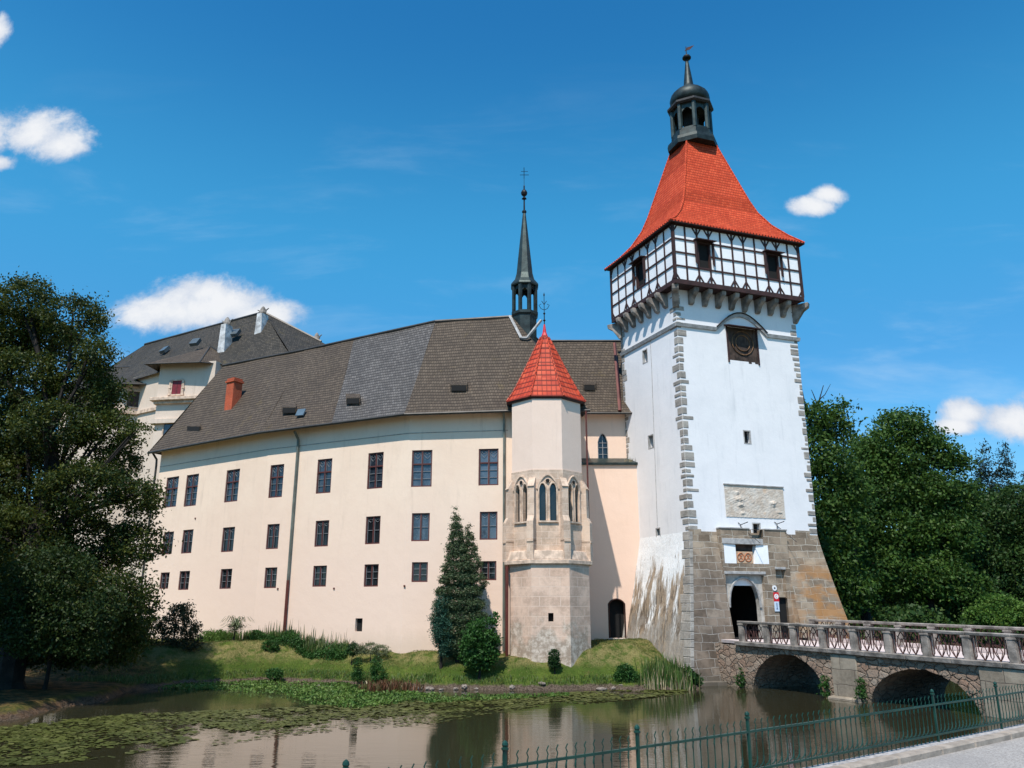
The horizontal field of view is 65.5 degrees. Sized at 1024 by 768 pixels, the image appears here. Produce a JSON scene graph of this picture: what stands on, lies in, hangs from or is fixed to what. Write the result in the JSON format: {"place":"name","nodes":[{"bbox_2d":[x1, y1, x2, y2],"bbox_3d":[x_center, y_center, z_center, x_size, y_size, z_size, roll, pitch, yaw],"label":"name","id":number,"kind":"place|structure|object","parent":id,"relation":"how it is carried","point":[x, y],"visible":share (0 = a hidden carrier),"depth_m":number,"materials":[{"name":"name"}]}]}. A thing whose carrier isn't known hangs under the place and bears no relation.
{"place":"outdoors","nodes":[
{"label":"outdoors","id":0,"kind":"place"},
{"bbox_2d":[0,620,926,720],"bbox_3d":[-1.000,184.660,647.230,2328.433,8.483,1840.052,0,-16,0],"label":"ground","id":1,"kind":"structure","parent":0,"point":[35,698],"depth_m":41.21,"materials":[{"name":"green plant"}]},
{"bbox_2d":[0,468,9,512],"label":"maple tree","id":2,"kind":"object","parent":1,"relation":"on","point":[1,496],"visible":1,"depth_m":31.96,"materials":[{"name":"green plant"}]},
{"bbox_2d":[0,539,138,689],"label":"sapling tree","id":3,"kind":"object","parent":1,"relation":"on","point":[50,634],"visible":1,"depth_m":32.92,"materials":[{"name":"green plant"}]},
{"bbox_2d":[0,265,182,689],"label":"maple tree","id":4,"kind":"object","parent":1,"relation":"on","point":[34,437],"visible":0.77,"depth_m":37.67,"materials":[{"name":"green plant"}]},
{"bbox_2d":[124,606,161,649],"bbox_3d":[-23.358,14.327,44.635,7.476,4.178,3.803,0,-16,0],"label":"leafy bush","id":5,"kind":"object","parent":1,"relation":"on","point":[155,637],"visible":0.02,"depth_m":45.10,"materials":[{"name":"green plant"}]},
{"bbox_2d":[151,599,207,651],"bbox_3d":[-19.019,13.834,45.239,3.589,3.136,2.040,0,-16,0],"label":"young tree","id":6,"kind":"object","parent":1,"relation":"on","point":[182,609],"visible":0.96,"depth_m":45.07,"materials":[{"name":"green plant"}]},
{"bbox_2d":[57,306,323,614],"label":"palace block","id":7,"kind":"structure","parent":1,"relation":"on","point":[175,374],"depth_m":69.05,"materials":[{"name":"beige paint"}]},
{"bbox_2d":[125,389,140,408],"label":"window","id":8,"kind":"structure","parent":7,"relation":"in","point":[136,399],"depth_m":70.24,"materials":[{"name":"glass"}]},
{"bbox_2d":[161,423,172,436],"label":"window","id":9,"kind":"structure","parent":7,"relation":"in","point":[165,427],"depth_m":65.41,"materials":[{"name":"glass"}]},
{"bbox_2d":[170,379,183,395],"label":"window","id":10,"kind":"structure","parent":7,"relation":"in","point":[176,384],"depth_m":66.13,"materials":[{"name":"wood"}]},
{"bbox_2d":[194,627,232,641],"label":"leafy bush","id":11,"kind":"object","parent":1,"relation":"on","point":[224,635],"visible":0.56,"depth_m":48.10,"materials":[{"name":"green plant"}]},
{"bbox_2d":[220,615,252,639],"bbox_3d":[-16.510,14.821,47.779,2.281,1.815,1.912,0,-16,0],"label":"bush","id":12,"kind":"object","parent":1,"relation":"on","point":[236,625],"visible":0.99,"depth_m":47.70,"materials":[{"name":"green plant"}]},
{"bbox_2d":[259,639,279,651],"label":"round shrub","id":13,"kind":"object","parent":1,"relation":"on","point":[267,643],"visible":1,"depth_m":46.33,"materials":[{"name":"green plant"}]},
{"bbox_2d":[264,666,283,680],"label":"bank shrub","id":14,"kind":"object","parent":1,"relation":"on","point":[276,674],"visible":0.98,"depth_m":43.46,"materials":[{"name":"green plant"}]},
{"bbox_2d":[210,630,350,657],"bbox_3d":[-14.488,15.614,48.144,11.993,1.616,1.394,-9,-18,28],"label":"flower bed","id":15,"kind":"object","parent":1,"relation":"on","point":[246,635],"visible":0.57,"depth_m":47.07,"materials":[{"name":"green plant"}]},
{"bbox_2d":[250,629,347,661],"bbox_3d":[-12.550,15.328,46.785,7.732,1.724,0.933,-8,-18,26],"label":"bed foliage","id":16,"kind":"object","parent":1,"relation":"on","point":[324,652],"visible":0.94,"depth_m":46.33,"materials":[{"name":"green plant"}]},
{"bbox_2d":[258,620,346,647],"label":"tall flower stalks","id":17,"kind":"object","parent":1,"relation":"on","point":[310,638],"visible":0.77,"depth_m":46.76,"materials":[{"name":"green plant"}]},
{"bbox_2d":[346,641,359,664],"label":"round shrub","id":18,"kind":"object","parent":1,"relation":"on","point":[351,648],"visible":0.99,"depth_m":43.83,"materials":[{"name":"green plant"}]},
{"bbox_2d":[350,657,365,684],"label":"bank shrub","id":19,"kind":"object","parent":1,"relation":"on","point":[358,673],"visible":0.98,"depth_m":40.97,"materials":[{"name":"green plant"}]},
{"bbox_2d":[140,171,589,653],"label":"castle wing","id":20,"kind":"structure","parent":1,"relation":"on","point":[339,484],"depth_m":50.28,"materials":[{"name":"beige paint"}]},
{"bbox_2d":[160,572,169,588],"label":"window","id":21,"kind":"structure","parent":20,"relation":"in","point":[164,582],"depth_m":55.98,"materials":[{"name":"glass"}]},
{"bbox_2d":[163,532,173,553],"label":"window","id":22,"kind":"structure","parent":20,"relation":"in","point":[167,535],"depth_m":56.73,"materials":[{"name":"glass"}]},
{"bbox_2d":[164,476,178,507],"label":"window","id":23,"kind":"structure","parent":20,"relation":"in","point":[172,481],"depth_m":57.92,"materials":[{"name":"glass"}]},
{"bbox_2d":[178,571,189,589],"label":"window","id":24,"kind":"structure","parent":20,"relation":"in","point":[184,575],"depth_m":54.77,"materials":[{"name":"glass"}]},
{"bbox_2d":[181,529,193,553],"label":"window","id":25,"kind":"structure","parent":20,"relation":"in","point":[188,534],"depth_m":55.55,"materials":[{"name":"glass"}]},
{"bbox_2d":[184,474,198,506],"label":"window","id":26,"kind":"structure","parent":20,"relation":"in","point":[192,480],"depth_m":56.65,"materials":[{"name":"glass"}]},
{"bbox_2d":[220,569,231,588],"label":"window","id":27,"kind":"structure","parent":20,"relation":"in","point":[226,574],"depth_m":52.35,"materials":[{"name":"glass"}]},
{"bbox_2d":[221,527,234,551],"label":"window","id":28,"kind":"structure","parent":20,"relation":"in","point":[228,533],"depth_m":53.15,"materials":[{"name":"glass"}]},
{"bbox_2d":[224,469,239,502],"bbox_3d":[-18.942,6.915,54.118,1.234,2.206,0.881,0,-16,0],"label":"window","id":29,"kind":"structure","parent":20,"relation":"in","point":[232,482],"depth_m":54.20,"materials":[{"name":"glass"}]},
{"bbox_2d":[264,567,276,587],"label":"window","id":30,"kind":"structure","parent":20,"relation":"in","point":[271,573],"depth_m":50.16,"materials":[{"name":"glass"}]},
{"bbox_2d":[266,524,279,548],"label":"window","id":31,"kind":"structure","parent":20,"relation":"in","point":[273,529],"depth_m":50.91,"materials":[{"name":"glass"}]},
{"bbox_2d":[269,464,283,497],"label":"window","id":32,"kind":"structure","parent":20,"relation":"in","point":[277,471],"depth_m":51.93,"materials":[{"name":"glass"}]},
{"bbox_2d":[313,566,326,586],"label":"window","id":33,"kind":"structure","parent":20,"relation":"in","point":[320,572],"depth_m":48.49,"materials":[{"name":"glass"}]},
{"bbox_2d":[315,520,328,546],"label":"window","id":34,"kind":"structure","parent":20,"relation":"in","point":[322,527],"depth_m":49.22,"materials":[{"name":"glass"}]},
{"bbox_2d":[316,458,331,493],"bbox_3d":[-11.776,5.811,50.188,1.093,2.174,0.626,0,-16,0],"label":"window","id":35,"kind":"structure","parent":20,"relation":"in","point":[324,473],"depth_m":50.23,"materials":[{"name":"glass"}]},
{"bbox_2d":[364,564,378,586],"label":"window","id":36,"kind":"structure","parent":20,"relation":"in","point":[371,570],"depth_m":46.82,"materials":[{"name":"glass"}]},
{"bbox_2d":[365,516,380,543],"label":"window","id":37,"kind":"structure","parent":20,"relation":"in","point":[373,522],"depth_m":47.56,"materials":[{"name":"glass"}]},
{"bbox_2d":[367,452,383,488],"bbox_3d":[-8.267,5.281,48.505,1.070,2.211,0.614,0,-16,0],"label":"window","id":38,"kind":"structure","parent":20,"relation":"in","point":[375,464],"depth_m":48.55,"materials":[{"name":"glass"}]},
{"bbox_2d":[412,562,427,581],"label":"window","id":39,"kind":"structure","parent":20,"relation":"in","point":[419,569],"depth_m":45.74,"materials":[{"name":"glass"}]},
{"bbox_2d":[411,513,429,540],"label":"window","id":40,"kind":"structure","parent":20,"relation":"in","point":[420,521],"depth_m":46.45,"materials":[{"name":"glass"}]},
{"bbox_2d":[411,450,431,486],"bbox_3d":[-5.341,5.032,47.364,1.245,2.195,0.279,0,-16,0],"label":"window","id":41,"kind":"structure","parent":20,"relation":"in","point":[421,459],"depth_m":47.38,"materials":[{"name":"glass"}]},
{"bbox_2d":[480,561,495,579],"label":"window","id":42,"kind":"structure","parent":20,"relation":"in","point":[489,569],"depth_m":45.24,"materials":[{"name":"glass"}]},
{"bbox_2d":[478,449,498,485],"bbox_3d":[-1.365,4.894,46.848,1.189,2.171,0.272,0,-16,0],"label":"window","id":43,"kind":"structure","parent":20,"relation":"in","point":[488,458],"depth_m":46.87,"materials":[{"name":"glass"}]},
{"bbox_2d":[480,512,496,539],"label":"window","id":44,"kind":"structure","parent":20,"relation":"in","point":[488,520],"depth_m":45.94,"materials":[{"name":"glass"}]},
{"bbox_2d":[502,294,592,666],"bbox_3d":[1.985,5.787,47.568,5.045,23.050,8.120,0,-16,0],"label":"chapel bay","id":45,"kind":"object","parent":20,"relation":"attached to","point":[547,542],"visible":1,"depth_m":43.81,"materials":[{"name":"paint"}]},
{"bbox_2d":[513,476,527,523],"bbox_3d":[0.541,6.420,44.314,0.983,2.655,1.001,0,-16,0],"label":"twin window","id":46,"kind":"structure","parent":45,"relation":"in","point":[521,481],"depth_m":44.41,"materials":[{"name":"stone"}]},
{"bbox_2d":[536,474,558,521],"bbox_3d":[1.970,6.267,43.787,1.297,2.662,0.312,0,-16,0],"label":"twin window","id":47,"kind":"structure","parent":45,"relation":"in","point":[542,490],"depth_m":43.82,"materials":[{"name":"stone"}]},
{"bbox_2d":[568,476,581,523],"bbox_3d":[3.415,6.417,44.320,0.990,2.665,0.986,0,-16,0],"label":"twin window","id":48,"kind":"structure","parent":45,"relation":"in","point":[574,516],"depth_m":44.35,"materials":[{"name":"stone"}]},
{"bbox_2d":[354,641,391,660],"bbox_3d":[-7.719,14.857,43.812,2.270,1.508,1.179,0,-16,0],"label":"lavender bush","id":49,"kind":"object","parent":1,"relation":"on","point":[374,648],"visible":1,"depth_m":43.73,"materials":[{"name":"plant"}]},
{"bbox_2d":[369,656,388,683],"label":"bank shrub","id":50,"kind":"object","parent":1,"relation":"on","point":[374,674],"visible":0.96,"depth_m":40.71,"materials":[{"name":"green plant"}]},
{"bbox_2d":[66,667,697,685],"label":"bank grass","id":51,"kind":"structure","parent":1,"relation":"on","point":[123,680],"depth_m":40.46,"materials":[{"name":"green plant"}]},
{"bbox_2d":[426,592,455,668],"bbox_3d":[-3.683,13.097,42.063,1.796,4.200,1.728,0,-16,0],"label":"juniper bush","id":52,"kind":"object","parent":1,"relation":"on","point":[435,622],"visible":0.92,"depth_m":41.75,"materials":[{"name":"green plant"}]},
{"bbox_2d":[430,506,490,662],"bbox_3d":[-2.767,10.810,43.071,3.276,8.483,2.335,0,-16,0],"label":"thuja tree","id":53,"kind":"object","parent":1,"relation":"on","point":[462,575],"visible":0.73,"depth_m":42.74,"materials":[{"name":"green plant"}]},
{"bbox_2d":[457,611,503,679],"bbox_3d":[-1.659,13.504,40.684,2.537,3.695,2.296,0,-16,0],"label":"bush","id":54,"kind":"object","parent":1,"relation":"on","point":[474,654],"visible":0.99,"depth_m":40.46,"materials":[{"name":"green plant"}]},
{"bbox_2d":[1,591,1009,619],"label":"distant wood","id":55,"kind":"object","parent":1,"relation":"on","point":[941,611],"visible":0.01,"depth_m":100.40,"materials":[{"name":"green plant"}]},
{"bbox_2d":[547,648,560,673],"bbox_3d":[2.133,14.201,40.417,0.756,1.540,0.750,-15,-22,43],"label":"box ball","id":56,"kind":"object","parent":1,"relation":"on","point":[554,660],"visible":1,"depth_m":40.32,"materials":[{"name":"green plant"}]},
{"bbox_2d":[551,340,639,639],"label":"link wing","id":57,"kind":"structure","parent":1,"relation":"on","point":[594,368],"depth_m":51.12,"materials":[{"name":"beige paint"}]},
{"bbox_2d":[598,433,607,457],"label":"pointed window","id":58,"kind":"structure","parent":57,"relation":"in","point":[602,441],"depth_m":52.99,"materials":[{"name":"blue glass"}]},
{"bbox_2d":[608,598,626,637],"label":"door","id":59,"kind":"structure","parent":57,"relation":"in","point":[616,607],"depth_m":49.17,"materials":[{"name":"black wood"}]},
{"bbox_2d":[596,687,606,690],"bbox_3d":[4.424,15.064,39.327,0.547,0.184,0.398,-6,-17,20],"label":"bank stone","id":60,"kind":"object","parent":1,"relation":"on","point":[601,688],"visible":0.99,"depth_m":39.20,"materials":[{"name":"grey stone"}]},
{"bbox_2d":[611,663,642,683],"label":"bank shrub","id":61,"kind":"object","parent":1,"relation":"on","point":[628,672],"visible":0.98,"depth_m":39.90,"materials":[{"name":"green plant"}]},
{"bbox_2d":[616,653,699,689],"bbox_3d":[7.310,14.486,40.017,4.179,1.964,1.491,0,-16,0],"label":"reed clump","id":62,"kind":"object","parent":1,"relation":"on","point":[672,668],"visible":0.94,"depth_m":39.75,"materials":[{"name":"green plant"}]},
{"bbox_2d":[643,665,692,690],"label":"dry reed stalks","id":63,"kind":"object","parent":1,"relation":"on","point":[657,681],"visible":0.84,"depth_m":39.37,"materials":[{"name":"beige plant"}]},
{"bbox_2d":[679,666,703,685],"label":"bank shrub","id":64,"kind":"object","parent":1,"relation":"on","point":[692,672],"visible":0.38,"depth_m":40.10,"materials":[{"name":"green plant"}]},
{"bbox_2d":[604,45,849,685],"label":"gate tower","id":65,"kind":"structure","parent":1,"relation":"on","point":[708,310],"depth_m":49.08,"materials":[{"name":"white paint"}]},
{"bbox_2d":[642,348,647,363],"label":"window","id":66,"kind":"structure","parent":65,"relation":"in","point":[643,358],"depth_m":52.03,"materials":[{"name":"grey stone"}]},
{"bbox_2d":[648,434,653,449],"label":"window","id":67,"kind":"structure","parent":65,"relation":"in","point":[651,434],"depth_m":50.30,"materials":[{"name":"grey stone"}]},
{"bbox_2d":[743,430,751,443],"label":"window","id":68,"kind":"structure","parent":65,"relation":"in","point":[744,431],"depth_m":48.52,"materials":[{"name":"black glass"}]},
{"bbox_2d":[752,522,760,532],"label":"window","id":69,"kind":"structure","parent":65,"relation":"in","point":[754,525],"depth_m":47.16,"materials":[{"name":"black glass"}]},
{"bbox_2d":[773,592,778,601],"bbox_3d":[15.167,12.215,45.683,0.360,0.520,0.044,5,-17,-18],"label":"prohibition sign","id":70,"kind":"object","parent":65,"relation":"attached to","point":[776,596],"visible":1,"depth_m":45.69,"materials":[{"name":"red metal"}]},
{"bbox_2d":[774,602,779,610],"bbox_3d":[15.152,12.716,45.532,0.321,0.540,0.056,6,-17,-19],"label":"blue sign","id":71,"kind":"object","parent":65,"relation":"attached to","point":[776,606],"visible":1,"depth_m":45.53,"materials":[{"name":"metal"}]},
{"bbox_2d":[802,384,889,624],"bbox_3d":[23.214,9.175,60.557,10.214,20.398,7.322,0,-16,0],"label":"park tree","id":72,"kind":"object","parent":1,"relation":"on","point":[833,509],"visible":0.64,"depth_m":59.79,"materials":[{"name":"green plant"}]},
{"bbox_2d":[715,619,1023,720],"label":"stone bridge","id":73,"kind":"structure","parent":1,"relation":"on","point":[888,667],"depth_m":34.97,"materials":[{"name":"grey stone"}]},
{"bbox_2d":[733,667,745,687],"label":"wall weed","id":74,"kind":"object","parent":73,"relation":"attached to","point":[739,682],"depth_m":40.60,"materials":[{"name":"green plant"}]},
{"bbox_2d":[817,675,831,697],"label":"wall weed","id":75,"kind":"object","parent":73,"relation":"attached to","point":[825,686],"depth_m":35.91,"materials":[{"name":"green plant"}]},
{"bbox_2d":[853,677,867,701],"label":"wall weed","id":76,"kind":"object","parent":73,"relation":"attached to","point":[862,687],"depth_m":34.18,"materials":[{"name":"green plant"}]},
{"bbox_2d":[841,401,999,620],"bbox_3d":[32.502,11.069,65.366,14.498,19.257,7.887,0,-16,0],"label":"park tree","id":77,"kind":"object","parent":1,"relation":"on","point":[938,572],"visible":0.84,"depth_m":64.22,"materials":[{"name":"green plant"}]},
{"bbox_2d":[828,432,1015,615],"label":"park tree","id":78,"kind":"object","parent":1,"relation":"on","point":[895,601],"visible":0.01,"depth_m":73.21,"materials":[{"name":"green plant"}]},
{"bbox_2d":[825,727,1023,767],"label":"kerb","id":79,"kind":"structure","parent":1,"relation":"on","point":[884,761],"depth_m":9.76,"materials":[{"name":"concrete"}]},
{"bbox_2d":[842,603,1023,649],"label":"undergrowth","id":80,"kind":"object","parent":1,"relation":"on","point":[898,613],"visible":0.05,"depth_m":57.79,"materials":[{"name":"green plant"}]},
{"bbox_2d":[968,438,1002,590],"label":"spruce tree","id":81,"kind":"object","parent":1,"relation":"on","point":[985,475],"visible":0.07,"depth_m":74.27,"materials":[{"name":"green plant"}]},
{"bbox_2d":[953,479,1023,612],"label":"park tree","id":82,"kind":"object","parent":1,"relation":"on","point":[1006,519],"visible":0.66,"depth_m":67.62,"materials":[{"name":"green plant"}]},
{"bbox_2d":[960,590,1023,632],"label":"light shrub","id":83,"kind":"object","parent":1,"relation":"on","point":[1000,610],"visible":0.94,"depth_m":53.30,"materials":[{"name":"green plant"}]},
{"bbox_2d":[986,439,1020,593],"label":"spruce tree","id":84,"kind":"object","parent":1,"relation":"on","point":[1005,473],"visible":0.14,"depth_m":76.42,"materials":[{"name":"green plant"}]},
{"bbox_2d":[1007,471,1023,592],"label":"spruce tree","id":85,"kind":"object","parent":1,"relation":"on","point":[1017,503],"visible":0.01,"depth_m":72.36,"materials":[{"name":"green plant"}]},
{"bbox_2d":[0,681,1023,767],"bbox_3d":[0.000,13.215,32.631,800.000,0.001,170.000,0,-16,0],"label":"water","id":86,"kind":"structure","parent":0,"point":[366,744],"depth_m":25.92,"materials":[{"name":"brown liquid"}]},
{"bbox_2d":[0,709,306,765],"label":"lily pads","id":87,"kind":"object","parent":86,"relation":"on","point":[115,723],"visible":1,"depth_m":25.53,"materials":[{"name":"green plant"}]},
{"bbox_2d":[158,679,423,708],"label":"water plants","id":88,"kind":"object","parent":86,"relation":"in","point":[329,693],"visible":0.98,"depth_m":37.69,"materials":[{"name":"green plant"}]},
{"bbox_2d":[213,706,526,743],"bbox_3d":[-3.994,11.878,27.999,12.348,0.028,6.271,5,-17,-18],"label":"duckweed","id":89,"kind":"object","parent":86,"relation":"on","point":[323,726],"visible":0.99,"depth_m":28.03,"materials":[{"name":"green plant"}]},
{"bbox_2d":[357,678,425,692],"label":"dock plants","id":90,"kind":"object","parent":86,"relation":"on","point":[387,685],"visible":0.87,"depth_m":38.31,"materials":[{"name":"green plant"}]},
{"bbox_2d":[212,689,688,730],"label":"lily pads","id":91,"kind":"object","parent":86,"relation":"on","point":[391,709],"visible":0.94,"depth_m":31.96,"materials":[{"name":"green plant"}]},
{"bbox_2d":[401,690,568,702],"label":"water plants","id":92,"kind":"object","parent":86,"relation":"on","point":[461,698],"visible":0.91,"depth_m":35.78,"materials":[{"name":"green plant"}]},
{"bbox_2d":[0,0,1023,527],"label":"sky","id":93,"kind":"structure","parent":0,"point":[340,169],"materials":[{"name":"blue"}]},
{"bbox_2d":[804,724,1023,767],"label":"pavement","id":94,"kind":"structure","parent":0,"point":[899,750],"depth_m":9.95,"materials":[{"name":"grey concrete"}]},
{"bbox_2d":[342,681,1023,767],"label":"iron railing","id":95,"kind":"object","parent":94,"relation":"on","point":[505,749],"visible":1,"depth_m":8.80,"materials":[{"name":"metal"}]},
{"bbox_2d":[886,737,1023,767],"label":"road","id":96,"kind":"structure","parent":0,"point":[1007,754],"depth_m":9.60,"materials":[{"name":"grey asphalt"}]}
]}

